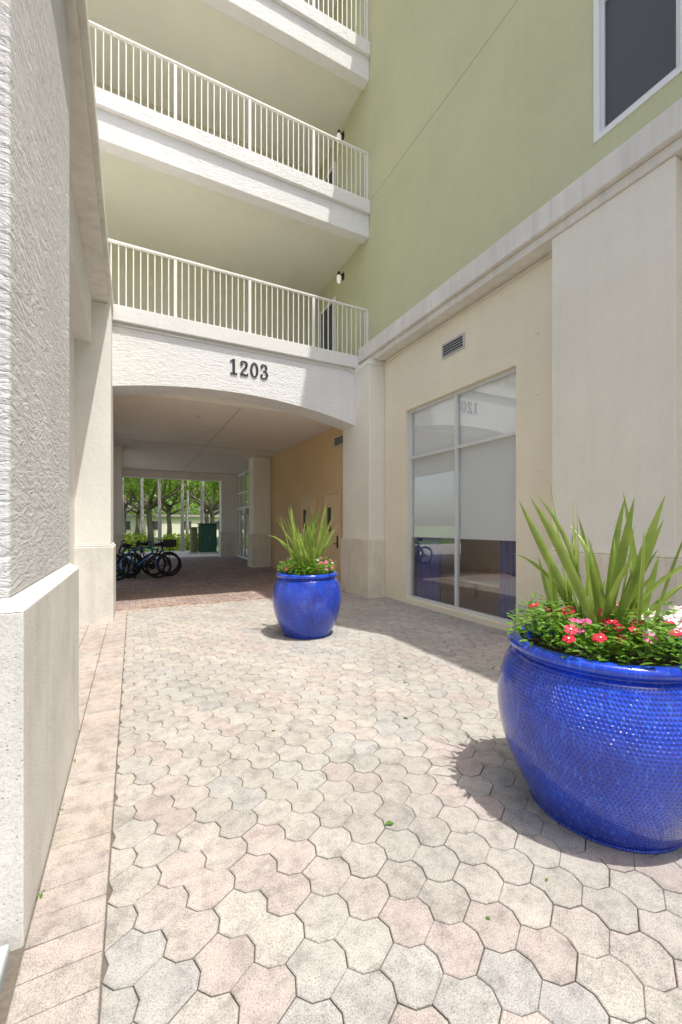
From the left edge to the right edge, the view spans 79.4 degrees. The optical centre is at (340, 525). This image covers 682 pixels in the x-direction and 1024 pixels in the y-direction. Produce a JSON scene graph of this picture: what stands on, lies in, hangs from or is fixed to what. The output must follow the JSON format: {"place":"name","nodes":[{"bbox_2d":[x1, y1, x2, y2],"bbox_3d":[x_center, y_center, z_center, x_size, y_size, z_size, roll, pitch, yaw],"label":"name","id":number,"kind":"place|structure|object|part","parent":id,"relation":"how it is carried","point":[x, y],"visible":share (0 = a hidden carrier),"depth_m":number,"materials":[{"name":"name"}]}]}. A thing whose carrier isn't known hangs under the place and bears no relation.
{"place":"outdoors","nodes":[
{"label":"outdoors","id":0,"kind":"place"},
{"bbox_2d":[127,480,218,514],"label":"sky","id":1,"kind":"structure","parent":0,"point":[162,480],"materials":[{"name":"white"}]},
{"bbox_2d":[124,549,247,558],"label":"pavement","id":2,"kind":"structure","parent":0,"point":[183,554],"depth_m":21.15,"materials":[{"name":"concrete"}]},
{"bbox_2d":[123,477,123,531],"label":"palm tree","id":3,"kind":"object","parent":2,"relation":"on","point":[123,504],"visible":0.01,"depth_m":22.32,"materials":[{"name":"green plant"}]},
{"bbox_2d":[157,479,161,551],"bbox_3d":[-10.320,-2.212,23.273,4.177,7.629,4.246,0,0,-14],"label":"palm tree","id":4,"kind":"object","parent":2,"relation":"on","point":[159,516],"visible":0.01,"depth_m":23.20,"materials":[{"name":"grey plant"}]},
{"bbox_2d":[180,480,184,551],"bbox_3d":[-9.132,-2.212,23.590,4.246,7.629,4.177,0,0,7],"label":"palm tree","id":5,"kind":"object","parent":2,"relation":"on","point":[182,545],"visible":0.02,"depth_m":23.55,"materials":[{"name":"grey plant"}]},
{"bbox_2d":[188,527,198,553],"bbox_3d":[-7.928,0.800,22.103,0.450,1.420,0.720,0,0,-27],"label":"utility cabinet","id":6,"kind":"object","parent":2,"relation":"on","point":[193,540],"visible":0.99,"depth_m":21.84,"materials":[{"name":"beige paint"}]},
{"bbox_3d":[-7.838,0.785,21.800,0.095,1.110,0.019,0,0,-27],"label":"door","id":7,"kind":"part","parent":6,"relation":"part of","materials":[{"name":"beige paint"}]},
{"bbox_3d":[-7.736,0.785,21.852,0.095,1.110,0.019,0,0,-27],"label":"door","id":8,"kind":"part","parent":6,"relation":"part of","materials":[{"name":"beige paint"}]},
{"bbox_2d":[200,481,203,522],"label":"palm tree","id":9,"kind":"object","parent":2,"relation":"on","point":[202,505],"visible":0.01,"depth_m":23.84,"materials":[{"name":"grey plant"}]},
{"bbox_2d":[197,523,217,553],"bbox_3d":[-7.203,0.700,22.134,0.970,1.620,0.920,0,0,-27],"label":"utility cabinet","id":10,"kind":"object","parent":2,"relation":"on","point":[207,538],"visible":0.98,"depth_m":21.78,"materials":[{"name":"green metal"}]},
{"bbox_3d":[-7.185,0.685,21.683,0.355,1.310,0.019,0,0,-27],"label":"door","id":11,"kind":"part","parent":10,"relation":"part of","materials":[{"name":"green paint"}]},
{"bbox_3d":[-6.850,0.685,21.852,0.355,1.310,0.019,0,0,-27],"label":"door","id":12,"kind":"part","parent":10,"relation":"part of","materials":[{"name":"green paint"}]},
{"bbox_2d":[125,545,247,551],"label":"lawn","id":13,"kind":"structure","parent":0,"point":[148,550],"depth_m":24.57,"materials":[{"name":"green plant"}]},
{"bbox_2d":[124,532,146,551],"bbox_3d":[-12.448,0.992,24.014,2.025,1.201,1.028,0,0,-27],"label":"hedge","id":14,"kind":"object","parent":13,"relation":"on","point":[128,539],"visible":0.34,"depth_m":24.00,"materials":[{"name":"green plant"}]},
{"bbox_2d":[140,478,143,542],"bbox_3d":[-12.325,-2.212,25.421,4.177,7.629,4.246,0,0,34],"label":"palm tree","id":15,"kind":"object","parent":13,"relation":"on","point":[142,504],"visible":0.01,"depth_m":25.34,"materials":[{"name":"grey plant"}]},
{"bbox_2d":[124,477,165,495],"bbox_3d":[-15.951,-2.166,26.097,8.940,7.591,7.594,0,0,-27],"label":"oak tree","id":16,"kind":"object","parent":13,"relation":"on","point":[134,481],"visible":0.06,"depth_m":27.30,"materials":[{"name":"green plant"}]},
{"bbox_2d":[162,533,189,550],"bbox_3d":[-9.565,1.013,24.986,2.416,1.162,0.920,0,0,-27],"label":"hedge","id":17,"kind":"object","parent":13,"relation":"on","point":[187,545],"visible":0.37,"depth_m":24.70,"materials":[{"name":"green plant"}]},
{"bbox_2d":[186,482,188,543],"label":"palm tree","id":18,"kind":"object","parent":13,"relation":"on","point":[187,512],"visible":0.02,"depth_m":27.71,"materials":[{"name":"grey plant"}]},
{"bbox_2d":[136,476,248,522],"bbox_3d":[-10.056,-2.146,30.413,8.073,7.562,8.643,0,0,4],"label":"oak tree","id":19,"kind":"object","parent":13,"relation":"on","point":[211,507],"visible":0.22,"depth_m":30.92,"materials":[{"name":"green plant"}]},
{"bbox_2d":[210,475,248,508],"bbox_3d":[-7.042,-2.644,33.754,8.585,8.581,10.106,0,0,20],"label":"oak tree","id":20,"kind":"object","parent":13,"relation":"on","point":[216,500],"depth_m":31.84,"materials":[{"name":"green plant"}]},
{"bbox_2d":[243,533,247,547],"bbox_3d":[-6.353,1.012,26.602,2.405,1.150,0.937,0,0,-27],"label":"hedge","id":21,"kind":"object","parent":13,"relation":"on","point":[246,540],"visible":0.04,"depth_m":26.59,"materials":[{"name":"green plant"}]},
{"bbox_2d":[131,539,246,545],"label":"road","id":22,"kind":"structure","parent":0,"point":[155,542],"depth_m":35.98,"materials":[{"name":"grey asphalt"}]},
{"bbox_2d":[116,555,345,609],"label":"passage floor","id":23,"kind":"structure","parent":0,"point":[203,580],"depth_m":10.41,"materials":[{"name":"brick"}]},
{"bbox_2d":[122,546,135,579],"bbox_3d":[-5.997,1.046,11.619,0.356,0.908,0.406,0,0,-27],"label":"bicycle rack","id":24,"kind":"object","parent":23,"relation":"on","point":[124,549],"visible":0.76,"depth_m":11.47,"materials":[{"name":"black metal"}]},
{"bbox_2d":[116,540,165,576],"bbox_3d":[-6.037,0.965,11.963,1.754,1.073,0.619,0,0,-29],"label":"bicycle","id":25,"kind":"object","parent":23,"relation":"on","point":[142,544],"visible":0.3,"depth_m":12.05,"materials":[{"name":"black rubber"}]},
{"bbox_2d":[116,540,171,580],"bbox_3d":[-5.631,0.965,11.384,1.754,1.073,0.619,0,0,-30],"label":"bicycle","id":26,"kind":"object","parent":23,"relation":"on","point":[134,568],"visible":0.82,"depth_m":11.38,"materials":[{"name":"blue metal"}]},
{"bbox_2d":[118,539,178,575],"bbox_3d":[-5.811,0.965,12.470,1.754,1.073,0.619,0,0,-29],"label":"bicycle","id":27,"kind":"object","parent":23,"relation":"on","point":[161,551],"visible":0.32,"depth_m":12.55,"materials":[{"name":"black rubber"}]},
{"bbox_2d":[116,539,181,577],"bbox_3d":[-5.545,0.961,11.876,1.754,1.081,0.619,0,0,-24],"label":"bicycle","id":28,"kind":"object","parent":23,"relation":"on","point":[168,543],"visible":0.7,"depth_m":11.95,"materials":[{"name":"metal"}]},
{"bbox_2d":[0,555,677,1023],"bbox_3d":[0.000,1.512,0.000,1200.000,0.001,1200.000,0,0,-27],"label":"ground","id":29,"kind":"structure","parent":0,"point":[16,955],"depth_m":1.45,"materials":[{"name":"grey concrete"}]},
{"bbox_2d":[0,944,9,995],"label":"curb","id":30,"kind":"structure","parent":29,"relation":"on","point":[4,957],"depth_m":1.38,"materials":[{"name":"concrete"}]},
{"bbox_2d":[0,0,115,950],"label":"stucco arcade building","id":31,"kind":"structure","parent":29,"relation":"on","point":[57,566],"depth_m":2.06,"materials":[{"name":"paint"}]},
{"bbox_2d":[124,479,179,537],"bbox_3d":[-18.028,-2.753,35.647,9.418,8.822,10.083,0,0,35],"label":"oak tree","id":32,"kind":"object","parent":29,"relation":"on","point":[126,511],"depth_m":35.46,"materials":[{"name":"green plant"}]},
{"bbox_2d":[124,478,210,545],"bbox_3d":[-14.170,-2.622,31.191,10.142,8.547,9.495,0,0,19],"label":"oak tree","id":33,"kind":"object","parent":29,"relation":"on","point":[151,504],"visible":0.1,"depth_m":30.73,"materials":[{"name":"green plant"}]},
{"bbox_2d":[204,482,248,539],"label":"oak tree","id":34,"kind":"object","parent":29,"relation":"on","point":[247,519],"visible":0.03,"depth_m":40.09,"materials":[{"name":"green plant"}]},
{"bbox_2d":[87,0,551,583],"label":"apartment building","id":35,"kind":"structure","parent":29,"relation":"on","point":[237,230],"depth_m":8.94,"materials":[{"name":"white paint"}]},
{"bbox_2d":[237,470,248,559],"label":"storefront door","id":36,"kind":"structure","parent":35,"relation":"in","point":[240,492],"depth_m":19.01,"materials":[{"name":"white glass"}]},
{"bbox_2d":[230,359,267,378],"bbox_3d":[-1.782,-3.034,7.987,0.744,0.291,0.016,0,0,-27],"label":"house number","id":37,"kind":"object","parent":35,"relation":"attached to","point":[251,368],"visible":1,"depth_m":8.00,"materials":[{"name":"grey metal"}]},
{"bbox_2d":[301,494,315,550],"bbox_3d":[-0.931,0.320,11.635,0.043,2.360,1.020,0,0,-27],"label":"passage door","id":38,"kind":"structure","parent":35,"relation":"in","point":[306,500],"depth_m":11.67,"materials":[{"name":"beige paint"}]},
{"bbox_2d":[324,489,340,583],"bbox_3d":[-0.231,0.320,10.213,0.079,2.360,0.890,0,0,-27],"label":"passage door","id":39,"kind":"structure","parent":35,"relation":"in","point":[332,499],"depth_m":10.11,"materials":[{"name":"beige paint"}]},
{"bbox_2d":[246,0,681,637],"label":"green building","id":40,"kind":"structure","parent":29,"relation":"on","point":[502,142],"depth_m":5.83,"materials":[{"name":"paint"}]},
{"bbox_2d":[320,297,335,350],"bbox_3d":[-0.367,-4.845,11.147,0.038,2.250,0.980,0,0,-27],"label":"walkway door","id":41,"kind":"structure","parent":40,"relation":"in","point":[330,304],"depth_m":11.04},
{"bbox_2d":[324,161,335,185],"bbox_3d":[-0.367,-8.375,11.147,0.038,2.250,0.980,0,0,-27],"label":"walkway door","id":42,"kind":"structure","parent":40,"relation":"in","point":[334,164],"depth_m":10.81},
{"bbox_2d":[337,271,343,283],"bbox_3d":[-0.021,-6.205,10.302,0.183,0.290,0.110,0,0,-27],"label":"wall lamp","id":43,"kind":"object","parent":40,"relation":"attached to","point":[339,274],"visible":1,"depth_m":10.25,"materials":[{"name":"glass"}]},
{"bbox_2d":[337,129,343,142],"bbox_3d":[-0.021,-9.745,10.302,0.183,0.290,0.110,0,0,-27],"label":"wall lamp","id":44,"kind":"object","parent":40,"relation":"attached to","point":[339,133],"visible":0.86,"depth_m":10.25,"materials":[{"name":"glass"}]},
{"bbox_2d":[409,367,515,624],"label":"shop window","id":45,"kind":"structure","parent":40,"relation":"in","point":[462,443],"depth_m":6.85,"materials":[{"name":"glass"}]},
{"bbox_2d":[441,572,499,597],"bbox_3d":[2.735,1.220,7.326,1.100,0.520,2.000,0,0,-27],"label":"dining table","id":46,"kind":"object","parent":40,"relation":"on","point":[476,579],"visible":0.29,"depth_m":7.56,"materials":[{"name":"brown wood"}]},
{"bbox_2d":[594,0,681,143],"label":"upper window","id":47,"kind":"structure","parent":40,"relation":"in","point":[638,43],"depth_m":4.41,"materials":[{"name":"glass"}]},
{"bbox_2d":[6,592,681,1023],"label":"paving","id":48,"kind":"structure","parent":0,"point":[428,768],"depth_m":1.87,"materials":[{"name":"beige stone"}]},
{"bbox_2d":[272,570,340,639],"bbox_3d":[-0.470,1.073,5.700,0.951,0.857,0.951,0,0,-27],"label":"flower pot","id":49,"kind":"object","parent":48,"relation":"on","point":[306,607],"visible":0.89,"depth_m":5.32,"materials":[{"name":"ceramic"}]},
{"bbox_2d":[269,500,337,574],"bbox_3d":[-0.485,0.165,5.689,1.025,1.086,1.118,0,0,-27],"label":"sword leaf plant","id":50,"kind":"object","parent":49,"relation":"on","point":[300,554],"visible":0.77,"depth_m":5.57,"materials":[{"name":"green plant"}]},
{"bbox_2d":[278,556,335,574],"bbox_3d":[-0.466,0.578,5.700,0.855,0.307,0.879,0,0,-27],"label":"vinca plant","id":51,"kind":"object","parent":49,"relation":"in","point":[319,566],"visible":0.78,"depth_m":5.52,"materials":[{"name":"green plant"}]},
{"bbox_2d":[385,820,393,824],"bbox_3d":[0.242,1.493,2.057,0.038,0.007,0.033,0,0,28],"label":"fallen leaf","id":52,"kind":"object","parent":48,"relation":"on","point":[389,822],"visible":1,"depth_m":2.06,"materials":[{"name":"green plant"}]},
{"bbox_2d":[497,621,681,853],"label":"flower pot","id":53,"kind":"object","parent":48,"relation":"on","point":[595,746],"visible":0.81,"depth_m":1.84,"materials":[{"name":"ceramic"}]},
{"bbox_2d":[505,593,681,667],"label":"vinca plant","id":54,"kind":"object","parent":53,"relation":"on","point":[662,626],"visible":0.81,"depth_m":2.01,"materials":[{"name":"green plant"}]},
{"bbox_2d":[513,478,681,657],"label":"sword leaf plant","id":55,"kind":"object","parent":53,"relation":"on","point":[635,599],"visible":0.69,"depth_m":2.12,"materials":[{"name":"green plant"}]},
{"label":"grass field","id":56,"kind":"structure","parent":0,"visible":0},
{"bbox_2d":[126,482,180,538],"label":"oak tree","id":57,"kind":"object","parent":56,"relation":"on","point":[137,526],"visible":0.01,"depth_m":46.42,"materials":[{"name":"brown plant"}]},
{"bbox_2d":[126,479,217,537],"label":"oak tree","id":58,"kind":"object","parent":56,"relation":"on","point":[168,512],"visible":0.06,"depth_m":43.42,"materials":[{"name":"green plant"}]},
{"bbox_2d":[126,514,243,537],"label":"building","id":59,"kind":"structure","parent":56,"relation":"on","point":[194,520],"depth_m":51.60,"materials":[{"name":"paint"}]},
{"bbox_2d":[126,521,129,528],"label":"window","id":60,"kind":"structure","parent":59,"relation":"in","point":[127,522],"depth_m":49.67,"materials":[{"name":"grey glass"}]},
{"bbox_2d":[152,521,161,528],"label":"window","id":61,"kind":"structure","parent":59,"relation":"in","point":[155,523],"depth_m":51.04,"materials":[{"name":"grey glass"}]},
{"bbox_2d":[126,484,243,514],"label":"trees","id":62,"kind":"object","parent":56,"relation":"on","point":[196,507],"visible":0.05,"depth_m":60.02,"materials":[{"name":"green plant"}]},
{"bbox_2d":[167,479,248,522],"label":"oak tree","id":63,"kind":"object","parent":56,"relation":"on","point":[206,513],"visible":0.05,"depth_m":43.75,"materials":[{"name":"green plant"}]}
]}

